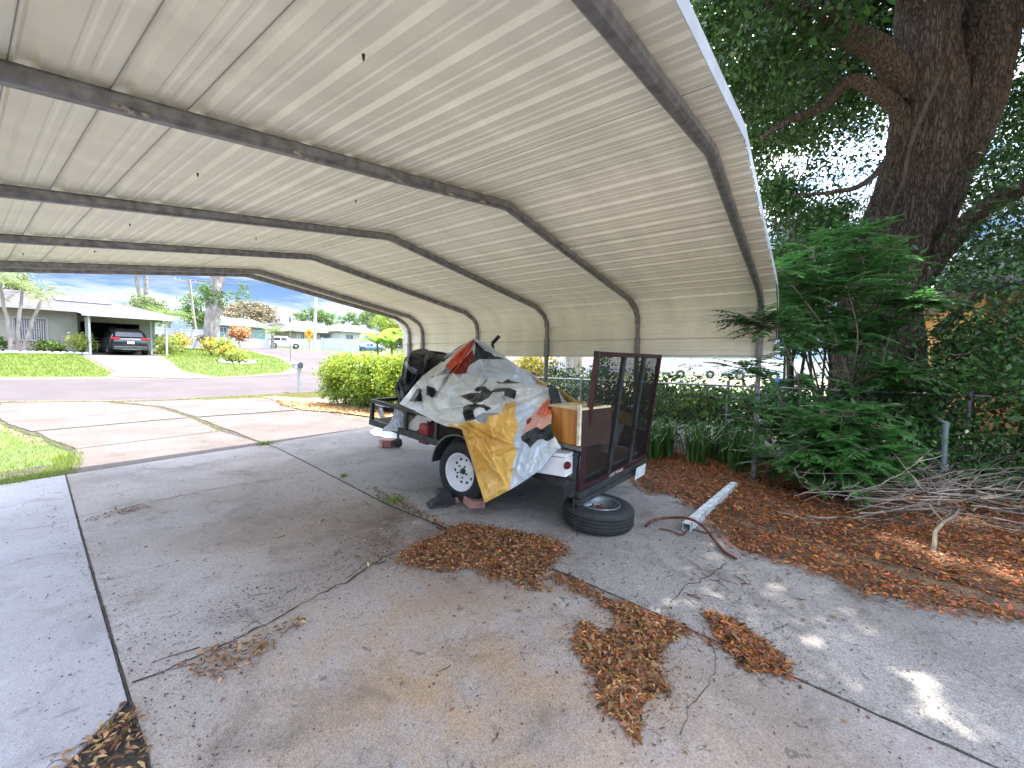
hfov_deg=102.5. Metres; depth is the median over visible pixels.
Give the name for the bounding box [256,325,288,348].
fan palm
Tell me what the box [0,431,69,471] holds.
verge grass ground
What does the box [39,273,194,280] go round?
power line
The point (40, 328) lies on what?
window
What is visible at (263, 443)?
weed
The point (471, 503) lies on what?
paver brick
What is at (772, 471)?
weed bush
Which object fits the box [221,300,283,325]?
tree
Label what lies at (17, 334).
palm tree
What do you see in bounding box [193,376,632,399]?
verge grass ground
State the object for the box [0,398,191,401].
road edge dirt
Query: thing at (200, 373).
lawn ground
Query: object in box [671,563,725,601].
slab crack
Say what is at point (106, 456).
driveway slab
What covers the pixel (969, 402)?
chain link fence
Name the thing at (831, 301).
tree
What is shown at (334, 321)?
house
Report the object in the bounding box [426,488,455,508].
wheel chock
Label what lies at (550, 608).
scattered leaves
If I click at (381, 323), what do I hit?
tree
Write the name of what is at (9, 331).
palm tree
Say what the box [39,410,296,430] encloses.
grass
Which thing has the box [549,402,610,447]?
wooden cabinet
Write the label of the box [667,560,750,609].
scattered twigs
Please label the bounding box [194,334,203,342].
shrub
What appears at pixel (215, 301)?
forked tree
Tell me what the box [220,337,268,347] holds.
vinyl fence
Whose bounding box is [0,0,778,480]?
carport
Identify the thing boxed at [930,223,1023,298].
tree
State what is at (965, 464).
understory shrub
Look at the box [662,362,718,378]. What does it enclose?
parked car
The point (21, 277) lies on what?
tree
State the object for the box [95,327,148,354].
parked car
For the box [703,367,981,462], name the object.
vine shrub
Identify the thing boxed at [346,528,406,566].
leaf litter
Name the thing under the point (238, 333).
shrub
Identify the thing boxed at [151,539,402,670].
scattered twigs
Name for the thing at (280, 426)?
driveway slab
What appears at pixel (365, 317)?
tree
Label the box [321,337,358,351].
vinyl fence
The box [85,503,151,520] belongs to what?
leaf litter
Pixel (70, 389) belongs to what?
road
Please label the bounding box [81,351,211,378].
neighbour driveway
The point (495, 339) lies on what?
handlebar
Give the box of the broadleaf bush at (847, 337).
[767,233,930,494]
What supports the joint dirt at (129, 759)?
on the ground at (113, 375)
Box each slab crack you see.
[122,478,281,508]
[132,557,383,682]
[393,496,553,518]
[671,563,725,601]
[679,646,715,734]
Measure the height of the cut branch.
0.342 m
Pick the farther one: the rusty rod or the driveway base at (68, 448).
the driveway base at (68, 448)
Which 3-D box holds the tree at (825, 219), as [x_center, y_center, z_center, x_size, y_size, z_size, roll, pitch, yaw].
[4.540,-1.161,6.551,1.877,4.690,1.550,-1,4,-20]
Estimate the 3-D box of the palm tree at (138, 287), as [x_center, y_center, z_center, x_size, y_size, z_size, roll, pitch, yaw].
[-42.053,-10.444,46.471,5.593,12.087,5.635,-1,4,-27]
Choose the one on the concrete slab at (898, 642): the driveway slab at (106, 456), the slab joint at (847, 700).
the slab joint at (847, 700)
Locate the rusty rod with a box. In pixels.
[645,516,736,559]
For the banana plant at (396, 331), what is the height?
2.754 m
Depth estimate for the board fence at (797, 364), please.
42.31 m
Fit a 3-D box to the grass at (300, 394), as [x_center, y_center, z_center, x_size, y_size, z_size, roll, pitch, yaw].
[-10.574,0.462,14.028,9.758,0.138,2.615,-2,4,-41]
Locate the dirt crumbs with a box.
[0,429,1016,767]
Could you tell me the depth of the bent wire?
3.51 m
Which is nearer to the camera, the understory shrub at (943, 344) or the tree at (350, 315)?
the understory shrub at (943, 344)
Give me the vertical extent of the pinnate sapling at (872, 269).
3.154 m
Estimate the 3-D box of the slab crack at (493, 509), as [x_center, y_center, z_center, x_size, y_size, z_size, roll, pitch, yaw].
[-0.307,1.219,3.999,1.794,0.001,0.183,-1,4,-23]
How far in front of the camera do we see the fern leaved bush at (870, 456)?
4.29 m
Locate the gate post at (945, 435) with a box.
[929,412,949,498]
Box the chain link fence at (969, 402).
[399,374,1023,480]
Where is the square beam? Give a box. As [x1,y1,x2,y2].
[682,482,737,531]
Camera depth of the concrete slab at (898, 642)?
2.48 m
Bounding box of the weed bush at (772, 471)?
[734,454,809,484]
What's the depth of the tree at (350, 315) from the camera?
91.60 m
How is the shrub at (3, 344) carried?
on the mulch ground
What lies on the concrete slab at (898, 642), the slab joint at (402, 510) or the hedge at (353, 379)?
the slab joint at (402, 510)
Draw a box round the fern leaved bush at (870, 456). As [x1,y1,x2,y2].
[734,401,959,511]
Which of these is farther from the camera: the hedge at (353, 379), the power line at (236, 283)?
the power line at (236, 283)
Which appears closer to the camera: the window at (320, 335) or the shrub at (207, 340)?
the shrub at (207, 340)
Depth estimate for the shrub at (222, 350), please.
26.86 m
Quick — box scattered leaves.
[0,428,1012,764]
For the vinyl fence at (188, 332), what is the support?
on the lawn ground at (200, 373)
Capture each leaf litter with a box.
[34,701,193,767]
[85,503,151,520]
[150,599,320,701]
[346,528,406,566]
[366,483,451,532]
[395,520,575,602]
[536,563,715,651]
[540,594,708,764]
[687,596,828,694]
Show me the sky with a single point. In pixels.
(287, 301)
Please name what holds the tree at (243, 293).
on the lawn ground at (385, 352)
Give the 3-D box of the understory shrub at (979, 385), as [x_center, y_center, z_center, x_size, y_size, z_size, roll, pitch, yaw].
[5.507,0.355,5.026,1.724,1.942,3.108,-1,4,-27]
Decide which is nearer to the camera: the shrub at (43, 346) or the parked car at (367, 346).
the shrub at (43, 346)
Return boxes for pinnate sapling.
[700,308,851,448]
[705,214,986,401]
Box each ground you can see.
[0,349,826,445]
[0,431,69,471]
[82,348,291,376]
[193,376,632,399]
[262,396,392,417]
[269,347,511,356]
[558,374,1018,463]
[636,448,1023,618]
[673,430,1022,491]
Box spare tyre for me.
[563,493,634,535]
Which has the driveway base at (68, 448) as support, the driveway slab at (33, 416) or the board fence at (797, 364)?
the driveway slab at (33, 416)
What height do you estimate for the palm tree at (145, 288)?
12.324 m
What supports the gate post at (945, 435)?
on the mulch bed ground at (956, 589)
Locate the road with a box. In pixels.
[0,347,661,400]
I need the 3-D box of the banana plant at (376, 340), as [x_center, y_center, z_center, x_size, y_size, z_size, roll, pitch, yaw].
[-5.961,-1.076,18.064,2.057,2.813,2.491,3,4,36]
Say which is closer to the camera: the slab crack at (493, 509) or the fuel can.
the slab crack at (493, 509)
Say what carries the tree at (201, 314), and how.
on the lawn ground at (200, 373)
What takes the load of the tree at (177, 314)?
on the lawn ground at (200, 373)
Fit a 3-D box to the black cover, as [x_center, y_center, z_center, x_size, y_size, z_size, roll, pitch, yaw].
[-1.021,-0.041,5.644,0.994,1.105,1.132,1,3,-1]
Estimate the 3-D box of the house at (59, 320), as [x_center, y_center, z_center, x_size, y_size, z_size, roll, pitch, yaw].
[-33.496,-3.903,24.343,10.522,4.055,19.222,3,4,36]
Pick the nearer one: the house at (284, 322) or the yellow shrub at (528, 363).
the yellow shrub at (528, 363)
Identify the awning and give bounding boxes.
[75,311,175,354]
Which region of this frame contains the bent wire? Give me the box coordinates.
[659,528,716,535]
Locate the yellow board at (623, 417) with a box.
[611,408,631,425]
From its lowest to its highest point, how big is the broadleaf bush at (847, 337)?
3.336 m
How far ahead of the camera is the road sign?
51.75 m
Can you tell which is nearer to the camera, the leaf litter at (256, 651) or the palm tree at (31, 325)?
the leaf litter at (256, 651)
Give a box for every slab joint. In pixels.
[65,475,150,767]
[269,445,575,577]
[582,580,998,767]
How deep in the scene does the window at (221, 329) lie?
58.50 m
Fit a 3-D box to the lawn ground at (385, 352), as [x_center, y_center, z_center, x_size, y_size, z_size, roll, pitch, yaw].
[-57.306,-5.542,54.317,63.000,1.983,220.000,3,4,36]
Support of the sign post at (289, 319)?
on the ground at (113, 375)
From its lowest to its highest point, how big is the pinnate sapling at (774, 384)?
2.152 m
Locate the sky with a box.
[1,3,1023,364]
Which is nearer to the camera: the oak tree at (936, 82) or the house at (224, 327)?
the oak tree at (936, 82)
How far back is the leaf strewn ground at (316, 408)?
12.40 m
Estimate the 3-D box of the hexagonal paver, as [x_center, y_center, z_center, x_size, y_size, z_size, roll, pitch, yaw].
[-2.068,0.974,6.849,0.272,0.118,0.280,3,4,36]
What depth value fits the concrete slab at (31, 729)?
2.12 m
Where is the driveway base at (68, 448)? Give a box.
[0,399,343,461]
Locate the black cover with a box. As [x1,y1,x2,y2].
[395,348,448,414]
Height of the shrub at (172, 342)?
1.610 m
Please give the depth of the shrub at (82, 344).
23.90 m
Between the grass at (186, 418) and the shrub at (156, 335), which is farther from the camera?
the shrub at (156, 335)
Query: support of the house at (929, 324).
on the yard ground at (748, 381)
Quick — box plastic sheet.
[370,427,400,437]
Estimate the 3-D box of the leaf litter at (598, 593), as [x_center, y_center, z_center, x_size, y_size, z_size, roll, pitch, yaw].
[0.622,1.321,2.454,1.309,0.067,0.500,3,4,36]
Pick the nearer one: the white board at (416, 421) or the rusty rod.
the rusty rod
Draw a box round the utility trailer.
[369,351,661,535]
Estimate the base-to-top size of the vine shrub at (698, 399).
1.404 m
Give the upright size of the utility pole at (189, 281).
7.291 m
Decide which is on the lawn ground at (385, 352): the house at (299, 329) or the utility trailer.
the house at (299, 329)
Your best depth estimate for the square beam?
3.96 m
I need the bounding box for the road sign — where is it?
[304,301,313,350]
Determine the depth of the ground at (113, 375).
18.33 m
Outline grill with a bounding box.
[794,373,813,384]
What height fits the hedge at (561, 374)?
1.698 m
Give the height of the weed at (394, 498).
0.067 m
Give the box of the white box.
[528,443,573,476]
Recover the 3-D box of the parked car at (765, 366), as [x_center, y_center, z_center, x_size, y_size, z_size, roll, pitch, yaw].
[21.027,-1.075,35.985,4.654,1.470,2.140,1,3,6]
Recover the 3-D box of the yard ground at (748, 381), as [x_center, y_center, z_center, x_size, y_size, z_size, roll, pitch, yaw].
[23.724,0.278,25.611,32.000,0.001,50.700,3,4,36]
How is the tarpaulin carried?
attached to the utility trailer
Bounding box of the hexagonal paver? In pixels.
[379,438,394,446]
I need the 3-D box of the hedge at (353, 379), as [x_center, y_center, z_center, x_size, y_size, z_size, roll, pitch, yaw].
[-4.236,-0.116,12.315,4.624,1.973,2.212,3,4,36]
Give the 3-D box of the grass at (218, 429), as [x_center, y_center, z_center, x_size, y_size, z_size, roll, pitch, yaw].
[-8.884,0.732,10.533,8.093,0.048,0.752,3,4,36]
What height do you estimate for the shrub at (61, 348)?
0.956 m
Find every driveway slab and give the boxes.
[0,402,185,430]
[37,418,215,447]
[68,431,259,473]
[123,400,293,416]
[198,411,372,443]
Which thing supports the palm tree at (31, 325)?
on the mulch ground
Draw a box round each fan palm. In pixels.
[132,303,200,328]
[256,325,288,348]
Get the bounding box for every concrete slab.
[0,475,126,767]
[67,445,992,767]
[266,426,1023,767]
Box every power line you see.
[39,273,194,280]
[106,274,174,277]
[196,280,260,283]
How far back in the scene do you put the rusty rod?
3.48 m
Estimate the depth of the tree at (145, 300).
45.68 m
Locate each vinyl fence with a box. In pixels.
[155,327,203,348]
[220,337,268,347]
[291,339,320,348]
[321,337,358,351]
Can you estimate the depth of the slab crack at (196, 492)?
4.37 m
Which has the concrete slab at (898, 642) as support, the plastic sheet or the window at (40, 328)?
the plastic sheet
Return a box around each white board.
[408,415,431,430]
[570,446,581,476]
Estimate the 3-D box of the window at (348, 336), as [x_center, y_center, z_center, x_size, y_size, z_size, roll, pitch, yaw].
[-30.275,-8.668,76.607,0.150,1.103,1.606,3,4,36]
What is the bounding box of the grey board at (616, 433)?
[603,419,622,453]
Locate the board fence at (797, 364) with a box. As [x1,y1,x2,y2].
[533,357,828,377]
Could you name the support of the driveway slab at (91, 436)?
on the driveway base at (68, 448)
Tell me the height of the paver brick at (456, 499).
0.055 m
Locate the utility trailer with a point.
(599, 470)
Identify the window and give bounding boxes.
[11,316,49,340]
[219,327,226,332]
[300,332,304,338]
[319,334,327,338]
[346,334,353,338]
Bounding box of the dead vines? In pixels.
[838,346,1019,438]
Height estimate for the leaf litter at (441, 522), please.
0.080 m
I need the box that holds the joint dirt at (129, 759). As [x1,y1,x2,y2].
[0,426,373,767]
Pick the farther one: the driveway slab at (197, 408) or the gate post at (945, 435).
the driveway slab at (197, 408)
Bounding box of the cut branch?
[928,503,958,553]
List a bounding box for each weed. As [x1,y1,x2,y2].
[255,440,277,446]
[381,493,408,503]
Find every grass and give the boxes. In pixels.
[0,352,109,376]
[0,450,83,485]
[1,391,330,402]
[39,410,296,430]
[115,402,228,431]
[617,415,770,473]
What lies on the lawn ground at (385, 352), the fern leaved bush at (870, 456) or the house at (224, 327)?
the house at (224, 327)
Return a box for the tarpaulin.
[382,338,582,501]
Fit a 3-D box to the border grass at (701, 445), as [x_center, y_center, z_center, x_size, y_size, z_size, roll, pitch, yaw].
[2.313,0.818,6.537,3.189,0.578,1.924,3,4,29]
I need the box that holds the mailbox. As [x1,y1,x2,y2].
[292,362,302,391]
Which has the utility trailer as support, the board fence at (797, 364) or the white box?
the white box
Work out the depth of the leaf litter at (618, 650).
1.99 m
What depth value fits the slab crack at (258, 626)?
2.22 m
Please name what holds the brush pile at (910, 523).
on the mulch bed ground at (956, 589)
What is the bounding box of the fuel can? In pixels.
[418,421,433,444]
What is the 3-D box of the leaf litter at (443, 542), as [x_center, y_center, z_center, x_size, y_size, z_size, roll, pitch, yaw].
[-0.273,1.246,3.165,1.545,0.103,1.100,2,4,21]
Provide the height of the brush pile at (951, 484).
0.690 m
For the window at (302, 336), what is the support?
in the house at (299, 329)
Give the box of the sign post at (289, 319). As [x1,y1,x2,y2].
[288,315,291,361]
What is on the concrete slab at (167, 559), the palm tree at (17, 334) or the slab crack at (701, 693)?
the slab crack at (701, 693)
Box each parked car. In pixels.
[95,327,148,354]
[269,336,302,348]
[359,343,384,351]
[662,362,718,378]
[721,364,782,379]
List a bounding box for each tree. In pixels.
[0,272,42,350]
[0,273,42,291]
[0,278,63,350]
[0,278,89,351]
[119,292,177,327]
[134,275,141,304]
[143,275,148,297]
[175,282,223,329]
[197,276,233,349]
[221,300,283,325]
[222,281,250,313]
[290,307,338,326]
[335,310,360,325]
[355,311,382,329]
[369,313,402,351]
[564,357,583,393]
[689,0,1023,444]
[767,194,864,377]
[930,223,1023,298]
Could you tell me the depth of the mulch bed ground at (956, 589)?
3.30 m
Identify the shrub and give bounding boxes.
[0,336,14,351]
[27,337,58,351]
[46,340,66,352]
[62,331,99,351]
[146,334,163,342]
[153,334,184,353]
[171,331,193,351]
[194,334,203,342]
[198,337,223,354]
[207,335,237,355]
[216,344,235,356]
[220,344,250,362]
[224,324,255,346]
[513,357,563,380]
[638,370,823,444]
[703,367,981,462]
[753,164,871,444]
[776,309,1022,432]
[819,344,1023,487]
[864,397,1023,503]
[932,256,1023,466]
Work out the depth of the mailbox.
17.11 m
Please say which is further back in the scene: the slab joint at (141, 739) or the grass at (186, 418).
the grass at (186, 418)
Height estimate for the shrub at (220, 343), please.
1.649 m
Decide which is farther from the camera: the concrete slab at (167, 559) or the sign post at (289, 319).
the sign post at (289, 319)
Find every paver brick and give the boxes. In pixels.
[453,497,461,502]
[462,496,484,508]
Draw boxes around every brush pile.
[740,463,1023,535]
[767,438,1023,540]
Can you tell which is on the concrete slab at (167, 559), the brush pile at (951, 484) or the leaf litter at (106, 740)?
the leaf litter at (106, 740)
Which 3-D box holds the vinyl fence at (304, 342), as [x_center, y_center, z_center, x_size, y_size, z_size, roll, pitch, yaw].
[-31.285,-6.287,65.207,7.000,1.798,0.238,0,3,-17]
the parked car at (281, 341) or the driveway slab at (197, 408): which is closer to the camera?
the driveway slab at (197, 408)
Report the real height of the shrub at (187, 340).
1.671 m
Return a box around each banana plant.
[350,328,400,356]
[367,330,402,355]
[385,330,402,339]
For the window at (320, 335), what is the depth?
76.67 m
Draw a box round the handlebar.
[491,335,499,348]
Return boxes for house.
[0,289,176,351]
[189,317,270,338]
[267,319,291,339]
[268,321,330,347]
[317,319,349,326]
[326,324,379,344]
[923,272,1023,437]
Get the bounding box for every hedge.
[311,349,405,412]
[521,360,627,406]
[577,359,723,439]
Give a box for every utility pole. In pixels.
[173,278,204,329]
[313,297,316,350]
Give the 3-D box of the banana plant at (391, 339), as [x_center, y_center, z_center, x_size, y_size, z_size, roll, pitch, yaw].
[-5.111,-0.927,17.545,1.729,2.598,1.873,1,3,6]

